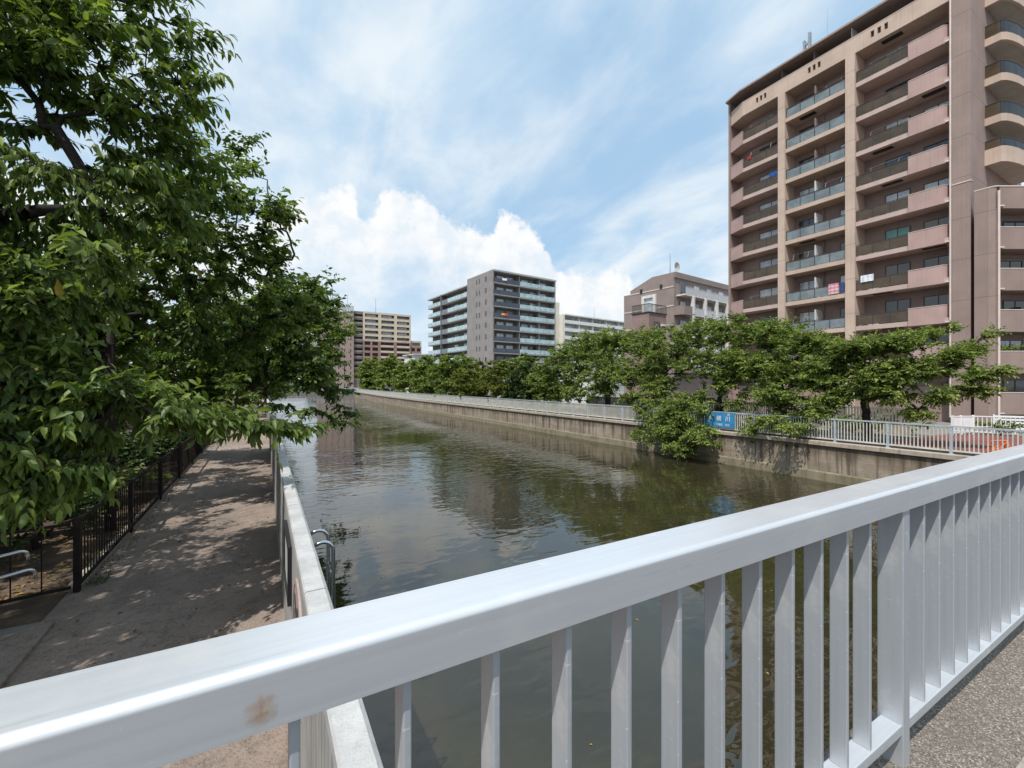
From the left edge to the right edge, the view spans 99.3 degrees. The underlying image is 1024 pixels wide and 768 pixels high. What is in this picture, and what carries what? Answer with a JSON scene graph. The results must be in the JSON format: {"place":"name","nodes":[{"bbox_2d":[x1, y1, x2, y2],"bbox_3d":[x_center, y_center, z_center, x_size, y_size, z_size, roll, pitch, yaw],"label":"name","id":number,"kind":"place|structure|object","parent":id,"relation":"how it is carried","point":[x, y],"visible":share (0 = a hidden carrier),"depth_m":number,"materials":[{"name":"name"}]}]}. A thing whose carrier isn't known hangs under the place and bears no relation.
{"place":"outdoors","nodes":[
{"label":"outdoors","id":0,"kind":"place"},
{"bbox_2d":[0,393,240,628],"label":"planting bed","id":1,"kind":"object","parent":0,"point":[28,611],"visible":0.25,"depth_m":6.63,"materials":[{"name":"soil"}]},
{"bbox_2d":[0,484,127,556],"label":"shrub","id":2,"kind":"object","parent":1,"relation":"on","point":[90,501],"visible":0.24,"depth_m":7.50,"materials":[{"name":"green plant"}]},
{"bbox_2d":[8,284,134,435],"bbox_3d":[-16.301,-0.967,13.686,8.493,7.760,8.468,0,0,23],"label":"broadleaf tree","id":3,"kind":"object","parent":1,"relation":"on","point":[79,339],"visible":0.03,"depth_m":15.12,"materials":[{"name":"green plant"}]},
{"bbox_2d":[0,454,175,600],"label":"leaf litter","id":4,"kind":"object","parent":1,"relation":"on","point":[28,593],"visible":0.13,"depth_m":6.48,"materials":[{"name":"plant"}]},
{"bbox_2d":[80,276,161,423],"bbox_3d":[-20.346,-1.346,20.281,8.357,8.510,7.620,0,0,36],"label":"broadleaf tree","id":5,"kind":"object","parent":1,"relation":"on","point":[146,354],"visible":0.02,"depth_m":20.80,"materials":[{"name":"green plant"}]},
{"bbox_2d":[74,464,172,508],"bbox_3d":[-9.441,2.351,9.957,2.456,1.156,3.242,0,0,-30],"label":"shrub","id":6,"kind":"object","parent":1,"relation":"on","point":[128,472],"visible":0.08,"depth_m":10.27,"materials":[{"name":"green plant"}]},
{"bbox_2d":[105,289,145,531],"bbox_3d":[-7.398,0.500,8.297,0.707,4.600,0.173,0,0,1],"label":"dark pole","id":7,"kind":"object","parent":1,"relation":"on","point":[110,343],"visible":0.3,"depth_m":8.25,"materials":[{"name":"metal"}]},
{"bbox_2d":[100,318,153,425],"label":"broadleaf tree","id":8,"kind":"object","parent":1,"relation":"on","point":[116,420],"depth_m":28.61,"materials":[{"name":"green plant"}]},
{"bbox_2d":[91,428,188,470],"bbox_3d":[-11.241,2.144,13.118,2.476,1.587,3.078,0,0,-30],"label":"shrub","id":9,"kind":"object","parent":1,"relation":"on","point":[130,449],"visible":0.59,"depth_m":12.92,"materials":[{"name":"green plant"}]},
{"bbox_2d":[126,431,190,454],"bbox_3d":[-13.143,2.201,16.287,2.295,1.418,3.006,0,0,-30],"label":"shrub","id":10,"kind":"object","parent":1,"relation":"on","point":[186,437],"visible":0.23,"depth_m":16.23,"materials":[{"name":"green plant"}]},
{"bbox_2d":[2,398,287,767],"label":"path","id":11,"kind":"structure","parent":0,"point":[99,638],"depth_m":6.00,"materials":[{"name":"concrete"}]},
{"bbox_2d":[1,431,273,688],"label":"fallen leaves","id":12,"kind":"object","parent":11,"relation":"on","point":[169,588],"visible":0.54,"depth_m":6.02,"materials":[{"name":"brown plant"}]},
{"bbox_2d":[85,445,214,585],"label":"grass tufts","id":13,"kind":"object","parent":11,"relation":"on","point":[99,581],"visible":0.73,"depth_m":7.34,"materials":[{"name":"green plant"}]},
{"bbox_2d":[0,386,1022,636],"bbox_3d":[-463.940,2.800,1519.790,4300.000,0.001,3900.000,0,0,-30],"label":"ground","id":14,"kind":"structure","parent":0,"point":[26,626],"depth_m":25.65,"materials":[{"name":"concrete"}]},
{"bbox_2d":[0,621,54,688],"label":"ramp slab","id":15,"kind":"structure","parent":14,"relation":"on","point":[17,649],"depth_m":4.56,"materials":[{"name":"concrete"}]},
{"bbox_2d":[0,550,37,579],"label":"ramp handrail","id":16,"kind":"object","parent":15,"relation":"on","point":[31,570],"visible":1,"depth_m":4.85,"materials":[{"name":"silver metal"}]},
{"bbox_2d":[0,522,70,603],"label":"corner fence","id":17,"kind":"object","parent":14,"relation":"on","point":[41,593],"visible":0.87,"depth_m":5.57,"materials":[{"name":"metal"}]},
{"bbox_2d":[0,0,259,388],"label":"cherry tree","id":18,"kind":"object","parent":14,"relation":"on","point":[36,49],"visible":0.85,"depth_m":4.97,"materials":[{"name":"green plant"}]},
{"bbox_2d":[64,442,210,591],"bbox_3d":[-26.005,2.803,41.031,0.140,0.095,80.950,0,0,-30],"label":"path edging","id":19,"kind":"object","parent":14,"relation":"on","point":[71,584],"visible":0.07,"depth_m":7.42,"materials":[{"name":"concrete"}]},
{"bbox_2d":[73,396,249,592],"bbox_3d":[-25.918,2.320,41.040,0.068,1.060,81.088,0,0,-30],"label":"path fence","id":20,"kind":"object","parent":14,"relation":"on","point":[186,458],"visible":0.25,"depth_m":8.06,"materials":[{"name":"metal"}]},
{"bbox_2d":[0,220,328,546],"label":"cherry tree","id":21,"kind":"object","parent":14,"relation":"on","point":[58,415],"visible":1,"depth_m":3.95,"materials":[{"name":"green plant"}]},
{"bbox_2d":[6,119,336,519],"bbox_3d":[-7.545,-1.350,9.692,6.480,8.523,7.972,0,0,-30],"label":"cherry tree","id":22,"kind":"object","parent":14,"relation":"on","point":[191,324],"visible":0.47,"depth_m":8.73,"materials":[{"name":"green plant"}]},
{"bbox_2d":[184,352,299,405],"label":"cherry tree","id":23,"kind":"object","parent":14,"relation":"on","point":[277,393],"visible":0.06,"depth_m":37.70,"materials":[{"name":"green plant"}]},
{"bbox_2d":[134,264,362,455],"bbox_3d":[-9.749,-0.487,15.110,9.231,6.885,5.056,0,0,9],"label":"cherry tree","id":24,"kind":"object","parent":14,"relation":"on","point":[168,364],"visible":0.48,"depth_m":14.07,"materials":[{"name":"green plant"}]},
{"bbox_2d":[215,363,291,406],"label":"cherry tree","id":25,"kind":"object","parent":14,"relation":"on","point":[238,394],"depth_m":48.90,"materials":[{"name":"green plant"}]},
{"bbox_2d":[201,283,368,434],"bbox_3d":[-12.840,-1.526,25.119,12.376,8.886,5.352,0,0,21],"label":"cherry tree","id":26,"kind":"object","parent":14,"relation":"on","point":[336,335],"visible":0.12,"depth_m":23.71,"materials":[{"name":"green plant"}]},
{"bbox_2d":[286,390,354,394],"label":"end wall","id":27,"kind":"structure","parent":14,"relation":"on","point":[301,393],"depth_m":197.26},
{"bbox_2d":[265,398,382,767],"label":"flood wall","id":28,"kind":"structure","parent":14,"relation":"on","point":[340,736],"depth_m":2.51,"materials":[{"name":"concrete"}]},
{"bbox_2d":[283,520,291,606],"bbox_3d":[-2.182,1.700,4.224,0.033,0.520,0.900,0,0,-30],"label":"notice board","id":29,"kind":"object","parent":28,"relation":"attached to","point":[287,557],"visible":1,"depth_m":3.90,"materials":[{"name":"metal"}]},
{"bbox_2d":[293,578,301,618],"bbox_3d":[-1.528,1.820,3.100,0.014,0.800,0.920,0,0,-30],"label":"post","id":30,"kind":"object","parent":28,"relation":"attached to","point":[297,612],"depth_m":3.13,"materials":[{"name":"metal"}]},
{"bbox_2d":[310,529,334,608],"bbox_3d":[-1.807,3.154,4.069,0.241,3.492,0.394,0,0,-30],"label":"steel ladder","id":31,"kind":"object","parent":28,"relation":"attached to","point":[330,571],"visible":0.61,"depth_m":3.96,"materials":[{"name":"silver metal"}]},
{"bbox_2d":[352,355,379,390],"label":"leafy tree","id":32,"kind":"object","parent":14,"relation":"on","point":[365,374],"visible":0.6,"depth_m":151.40,"materials":[{"name":"green plant"}]},
{"bbox_2d":[317,295,420,387],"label":"apartment block","id":33,"kind":"structure","parent":14,"relation":"on","point":[377,330],"depth_m":224.50,"materials":[{"name":"concrete"}]},
{"bbox_2d":[371,353,403,391],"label":"leafy tree","id":34,"kind":"object","parent":14,"relation":"on","point":[386,367],"visible":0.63,"depth_m":122.22,"materials":[{"name":"green plant"}]},
{"bbox_2d":[390,355,424,392],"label":"leafy tree","id":35,"kind":"object","parent":14,"relation":"on","point":[401,381],"visible":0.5,"depth_m":100.14,"materials":[{"name":"green plant"}]},
{"bbox_2d":[402,354,435,392],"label":"pale house","id":36,"kind":"structure","parent":14,"relation":"on","point":[416,356],"depth_m":117.58,"materials":[{"name":"white concrete"}]},
{"bbox_2d":[404,354,450,394],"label":"leafy tree","id":37,"kind":"object","parent":14,"relation":"on","point":[418,383],"visible":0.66,"depth_m":84.64,"materials":[{"name":"green plant"}]},
{"bbox_2d":[422,354,470,396],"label":"leafy tree","id":38,"kind":"object","parent":14,"relation":"on","point":[442,367],"visible":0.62,"depth_m":73.06,"materials":[{"name":"green plant"}]},
{"bbox_2d":[440,352,488,397],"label":"leafy tree","id":39,"kind":"object","parent":14,"relation":"on","point":[465,358],"visible":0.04,"depth_m":80.11,"materials":[{"name":"green plant"}]},
{"bbox_2d":[449,360,499,398],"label":"leafy tree","id":40,"kind":"object","parent":14,"relation":"on","point":[466,376],"visible":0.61,"depth_m":63.58,"materials":[{"name":"green plant"}]},
{"bbox_2d":[427,269,555,394],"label":"grey apartment block","id":41,"kind":"structure","parent":14,"relation":"on","point":[469,319],"depth_m":114.68,"materials":[{"name":"concrete"}]},
{"bbox_2d":[473,359,520,405],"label":"leafy tree","id":42,"kind":"object","parent":14,"relation":"on","point":[496,375],"visible":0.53,"depth_m":55.77,"materials":[{"name":"green plant"}]},
{"bbox_2d":[502,352,548,401],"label":"leafy tree","id":43,"kind":"object","parent":14,"relation":"on","point":[521,355],"visible":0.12,"depth_m":60.34,"materials":[{"name":"green plant"}]},
{"bbox_2d":[501,357,559,406],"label":"leafy tree","id":44,"kind":"object","parent":14,"relation":"on","point":[517,381],"visible":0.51,"depth_m":51.34,"materials":[{"name":"green plant"}]},
{"bbox_2d":[522,355,588,409],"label":"leafy tree","id":45,"kind":"object","parent":14,"relation":"on","point":[547,375],"visible":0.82,"depth_m":45.47,"materials":[{"name":"green plant"}]},
{"bbox_2d":[552,353,614,404],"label":"white house","id":46,"kind":"structure","parent":14,"relation":"on","point":[583,398],"depth_m":59.54,"materials":[{"name":"clear concrete"}]},
{"bbox_2d":[556,302,623,390],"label":"white apartment block","id":47,"kind":"structure","parent":14,"relation":"on","point":[571,324],"depth_m":165.63,"materials":[{"name":"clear concrete"}]},
{"bbox_2d":[540,325,675,415],"bbox_3d":[8.383,-1.193,39.007,7.536,8.236,17.217,0,0,-30],"label":"cherry tree","id":48,"kind":"object","parent":14,"relation":"on","point":[593,347],"visible":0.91,"depth_m":37.99,"materials":[{"name":"green plant"}]},
{"bbox_2d":[631,303,667,404],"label":"terrace house","id":49,"kind":"structure","parent":14,"relation":"on","point":[651,318],"depth_m":57.07,"materials":[{"name":"concrete"}]},
{"bbox_2d":[354,391,971,485],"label":"canal wall","id":50,"kind":"structure","parent":14,"relation":"on","point":[849,464],"depth_m":24.50,"materials":[{"name":"concrete"}]},
{"bbox_2d":[355,388,1023,453],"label":"river railing","id":51,"kind":"object","parent":50,"relation":"on","point":[596,410],"visible":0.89,"depth_m":23.61,"materials":[{"name":"metal"}]},
{"bbox_2d":[705,411,734,428],"bbox_3d":[12.530,2.160,26.324,0.019,0.920,2.000,0,0,-30],"label":"river name banner","id":52,"kind":"object","parent":51,"relation":"attached to","point":[722,419],"visible":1,"depth_m":26.19,"materials":[{"name":"blue fabric"}]},
{"bbox_2d":[624,262,727,399],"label":"gabled apartment block","id":53,"kind":"structure","parent":14,"relation":"on","point":[682,298],"depth_m":68.58,"materials":[{"name":"concrete"}]},
{"bbox_2d":[645,298,652,310],"bbox_3d":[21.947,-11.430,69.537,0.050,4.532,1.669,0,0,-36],"label":"terrace door","id":54,"kind":"structure","parent":53,"relation":"in","point":[650,300],"depth_m":69.49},
{"bbox_2d":[680,282,685,293],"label":"window","id":55,"kind":"structure","parent":53,"relation":"in","point":[682,285],"depth_m":67.22,"materials":[{"name":"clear glass"}]},
{"bbox_2d":[627,309,778,460],"bbox_3d":[12.050,-0.185,30.248,8.417,10.235,13.070,0,0,-30],"label":"cherry tree","id":56,"kind":"object","parent":14,"relation":"on","point":[670,410],"visible":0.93,"depth_m":28.31,"materials":[{"name":"green plant"}]},
{"bbox_2d":[587,396,909,435],"bbox_3d":[14.770,2.050,35.261,0.200,1.500,27.021,0,0,-30],"label":"property fence","id":57,"kind":"object","parent":14,"relation":"on","point":[760,410],"visible":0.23,"depth_m":26.14,"materials":[{"name":"metal"}]},
{"bbox_2d":[734,312,853,440],"bbox_3d":[15.408,-0.499,24.506,5.506,7.408,7.233,0,0,-7],"label":"cherry tree","id":58,"kind":"object","parent":14,"relation":"on","point":[781,368],"visible":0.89,"depth_m":23.78,"materials":[{"name":"green plant"}]},
{"bbox_2d":[827,413,885,432],"bbox_3d":[19.753,2.302,25.162,1.567,1.260,3.315,0,0,-11],"label":"shrub","id":59,"kind":"object","parent":14,"relation":"on","point":[847,416],"visible":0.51,"depth_m":24.95,"materials":[{"name":"green plant"}]},
{"bbox_2d":[725,0,1023,421],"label":"apartment tower","id":60,"kind":"structure","parent":14,"relation":"on","point":[885,138],"depth_m":35.52,"materials":[{"name":"concrete"}]},
{"bbox_2d":[760,287,777,306],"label":"window","id":61,"kind":"structure","parent":60,"relation":"in","point":[773,291],"depth_m":44.05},
{"bbox_2d":[760,258,777,276],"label":"window","id":62,"kind":"structure","parent":60,"relation":"in","point":[774,261],"depth_m":44.05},
{"bbox_2d":[760,229,777,247],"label":"window","id":63,"kind":"structure","parent":60,"relation":"in","point":[773,232],"depth_m":44.05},
{"bbox_2d":[760,199,777,218],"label":"window","id":64,"kind":"structure","parent":60,"relation":"in","point":[775,202],"depth_m":44.05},
{"bbox_2d":[760,141,777,159],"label":"window","id":65,"kind":"structure","parent":60,"relation":"in","point":[775,143],"depth_m":44.18,"materials":[{"name":"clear glass"}]},
{"bbox_2d":[799,311,814,330],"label":"window","id":66,"kind":"structure","parent":60,"relation":"in","point":[811,315],"depth_m":40.98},
{"bbox_2d":[799,280,814,299],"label":"window","id":67,"kind":"structure","parent":60,"relation":"in","point":[808,284],"depth_m":41.00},
{"bbox_2d":[799,249,814,267],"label":"window","id":68,"kind":"structure","parent":60,"relation":"in","point":[811,252],"depth_m":41.02,"materials":[{"name":"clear glass"}]},
{"bbox_2d":[799,217,814,236],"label":"window","id":69,"kind":"structure","parent":60,"relation":"in","point":[809,221],"depth_m":41.05,"materials":[{"name":"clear glass"}]},
{"bbox_2d":[799,186,814,204],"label":"window","id":70,"kind":"structure","parent":60,"relation":"in","point":[811,189],"depth_m":40.98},
{"bbox_2d":[799,155,814,174],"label":"window","id":71,"kind":"structure","parent":60,"relation":"in","point":[812,157],"depth_m":41.00,"materials":[{"name":"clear glass"}]},
{"bbox_2d":[828,283,838,294],"bbox_3d":[27.873,-8.260,37.714,0.066,0.900,0.800,0,0,-30],"label":"towel","id":72,"kind":"object","parent":60,"relation":"hanging from","point":[833,288],"visible":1,"depth_m":37.74,"materials":[{"name":"fabric"}]},
{"bbox_2d":[840,308,844,317],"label":"window","id":73,"kind":"structure","parent":60,"relation":"in","point":[842,310],"depth_m":38.50,"materials":[{"name":"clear glass"}]},
{"bbox_2d":[861,273,873,281],"bbox_3d":[29.079,-8.675,35.639,0.066,0.550,0.900,0,0,-30],"label":"white laundry","id":74,"kind":"object","parent":60,"relation":"hanging from","point":[868,277],"visible":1,"depth_m":35.62,"materials":[{"name":"fabric"}]},
{"bbox_2d":[885,42,909,67],"bbox_3d":[31.147,-26.105,35.149,0.060,1.950,1.600,0,0,-30],"label":"window","id":75,"kind":"structure","parent":60,"relation":"in","point":[909,42],"depth_m":35.14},
{"bbox_2d":[885,298,910,323],"bbox_3d":[31.147,-5.805,35.149,0.060,1.950,1.600,0,0,-30],"label":"window","id":76,"kind":"structure","parent":60,"relation":"in","point":[902,304],"depth_m":35.14,"materials":[{"name":"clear glass"}]},
{"bbox_2d":[885,262,910,286],"bbox_3d":[31.147,-8.705,35.149,0.060,1.950,1.600,0,0,-30],"label":"window","id":77,"kind":"structure","parent":60,"relation":"in","point":[903,267],"depth_m":35.13,"materials":[{"name":"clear glass"}]},
{"bbox_2d":[885,225,910,250],"bbox_3d":[31.147,-11.605,35.149,0.060,1.950,1.600,0,0,-30],"label":"window","id":78,"kind":"structure","parent":60,"relation":"in","point":[906,229],"depth_m":35.13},
{"bbox_2d":[885,189,910,213],"bbox_3d":[31.147,-14.505,35.149,0.060,1.950,1.600,0,0,-30],"label":"window","id":79,"kind":"structure","parent":60,"relation":"in","point":[904,193],"depth_m":35.14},
{"bbox_2d":[885,152,910,177],"bbox_3d":[31.147,-17.405,35.149,0.060,1.950,1.600,0,0,-30],"label":"window","id":80,"kind":"structure","parent":60,"relation":"in","point":[906,155],"depth_m":35.13,"materials":[{"name":"clear glass"}]},
{"bbox_2d":[885,115,910,140],"bbox_3d":[31.147,-20.305,35.149,0.060,1.950,1.600,0,0,-30],"label":"window","id":81,"kind":"structure","parent":60,"relation":"in","point":[904,119],"depth_m":35.14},
{"bbox_2d":[885,79,910,104],"bbox_3d":[31.147,-23.205,35.149,0.060,1.950,1.600,0,0,-30],"label":"window","id":82,"kind":"structure","parent":60,"relation":"in","point":[898,85],"depth_m":35.20,"materials":[{"name":"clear glass"}]},
{"bbox_2d":[924,332,948,344],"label":"window","id":83,"kind":"structure","parent":60,"relation":"in","point":[945,338],"depth_m":32.82,"materials":[{"name":"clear glass"}]},
{"bbox_2d":[924,294,948,306],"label":"window","id":84,"kind":"structure","parent":60,"relation":"in","point":[942,299],"depth_m":33.12,"materials":[{"name":"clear glass"}]},
{"bbox_2d":[924,255,948,267],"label":"window","id":85,"kind":"structure","parent":60,"relation":"in","point":[941,260],"depth_m":33.12,"materials":[{"name":"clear glass"}]},
{"bbox_2d":[924,216,948,228],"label":"window","id":86,"kind":"structure","parent":60,"relation":"in","point":[944,220],"depth_m":33.07,"materials":[{"name":"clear glass"}]},
{"bbox_2d":[924,177,948,189],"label":"window","id":87,"kind":"structure","parent":60,"relation":"in","point":[945,181],"depth_m":33.07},
{"bbox_2d":[924,138,948,150],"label":"window","id":88,"kind":"structure","parent":60,"relation":"in","point":[944,142],"depth_m":33.07,"materials":[{"name":"clear glass"}]},
{"bbox_2d":[924,99,948,111],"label":"window","id":89,"kind":"structure","parent":60,"relation":"in","point":[946,102],"depth_m":33.05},
{"bbox_2d":[924,61,948,73],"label":"window","id":90,"kind":"structure","parent":60,"relation":"in","point":[946,63],"depth_m":32.95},
{"bbox_2d":[871,409,938,432],"bbox_3d":[21.758,2.054,24.372,1.558,1.717,3.490,0,0,-10],"label":"shrub","id":91,"kind":"object","parent":14,"relation":"on","point":[935,418],"visible":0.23,"depth_m":23.82,"materials":[{"name":"green plant"}]},
{"bbox_2d":[800,318,1023,441],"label":"cherry tree","id":92,"kind":"object","parent":14,"relation":"on","point":[883,382],"visible":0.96,"depth_m":19.77,"materials":[{"name":"green plant"}]},
{"bbox_2d":[966,419,1023,434],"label":"shrub","id":93,"kind":"object","parent":14,"relation":"on","point":[1013,425],"visible":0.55,"depth_m":23.56,"materials":[{"name":"green plant"}]},
{"bbox_2d":[974,185,1023,424],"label":"apartment annex","id":94,"kind":"object","parent":14,"relation":"on","point":[998,256],"visible":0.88,"depth_m":29.36,"materials":[{"name":"concrete"}]},
{"bbox_2d":[1000,261,1022,267],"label":"window","id":95,"kind":"structure","parent":94,"relation":"in","point":[1003,264],"depth_m":30.53,"materials":[{"name":"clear glass"}]},
{"bbox_2d":[1000,340,1022,349],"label":"window","id":96,"kind":"structure","parent":94,"relation":"in","point":[1006,343],"depth_m":30.53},
{"bbox_2d":[1000,344,1023,350],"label":"balcony plants","id":97,"kind":"object","parent":94,"relation":"on","point":[1009,348],"visible":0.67,"depth_m":29.57,"materials":[{"name":"green plant"}]},
{"bbox_2d":[1002,221,1023,225],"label":"window","id":98,"kind":"structure","parent":94,"relation":"in","point":[1004,223],"depth_m":30.53,"materials":[{"name":"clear glass"}]},
{"bbox_2d":[1002,300,1023,308],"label":"window","id":99,"kind":"structure","parent":94,"relation":"in","point":[1006,304],"depth_m":30.53,"materials":[{"name":"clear glass"}]},
{"bbox_2d":[1002,380,1023,391],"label":"window","id":100,"kind":"structure","parent":94,"relation":"in","point":[1015,385],"depth_m":30.53,"materials":[{"name":"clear glass"}]},
{"bbox_2d":[992,414,1023,431],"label":"louvre screen","id":101,"kind":"object","parent":14,"relation":"on","point":[993,420],"visible":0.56,"depth_m":24.81,"materials":[{"name":"white paint"}]},
{"bbox_2d":[0,0,1023,378],"label":"sky","id":102,"kind":"structure","parent":0,"point":[429,147],"materials":[{"name":"blue"}]},
{"bbox_2d":[268,394,876,767],"bbox_3d":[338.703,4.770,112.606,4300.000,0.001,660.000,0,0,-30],"label":"water","id":103,"kind":"structure","parent":0,"point":[443,510],"depth_m":13.10,"materials":[{"name":"liquid"}]},
{"bbox_2d":[427,400,979,455],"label":"road","id":104,"kind":"structure","parent":0,"point":[618,416],"depth_m":23.61,"materials":[{"name":"concrete"}]},
{"bbox_2d":[889,434,1021,453],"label":"red pavement","id":105,"kind":"structure","parent":0,"point":[971,442],"depth_m":20.72,"materials":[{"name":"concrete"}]},
{"bbox_2d":[951,415,1023,434],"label":"white fence","id":106,"kind":"object","parent":105,"relation":"on","point":[962,420],"visible":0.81,"depth_m":23.86,"materials":[{"name":"metal"}]},
{"bbox_2d":[985,440,1009,451],"bbox_3d":[19.697,2.535,17.600,0.764,0.541,0.403,0,0,0],"label":"orange barrier","id":107,"kind":"object","parent":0,"point":[1005,442],"visible":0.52,"depth_m":17.62,"materials":[{"name":"paint"}]},
{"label":"bridge deck","id":108,"kind":"structure","parent":0,"visible":0},
{"bbox_2d":[824,621,1023,767],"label":"bridge kerb","id":109,"kind":"structure","parent":108,"relation":"on","point":[973,717],"depth_m":1.69,"materials":[{"name":"concrete"}]},
{"bbox_2d":[0,444,1023,767],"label":"bridge railing","id":110,"kind":"object","parent":109,"relation":"on","point":[950,574],"visible":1,"depth_m":0.94,"materials":[{"name":"metal"}]},
{"bbox_2d":[1016,756,1023,767],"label":"kerb edging","id":111,"kind":"object","parent":108,"relation":"on","point":[1020,764],"depth_m":1.52,"materials":[{"name":"concrete"}]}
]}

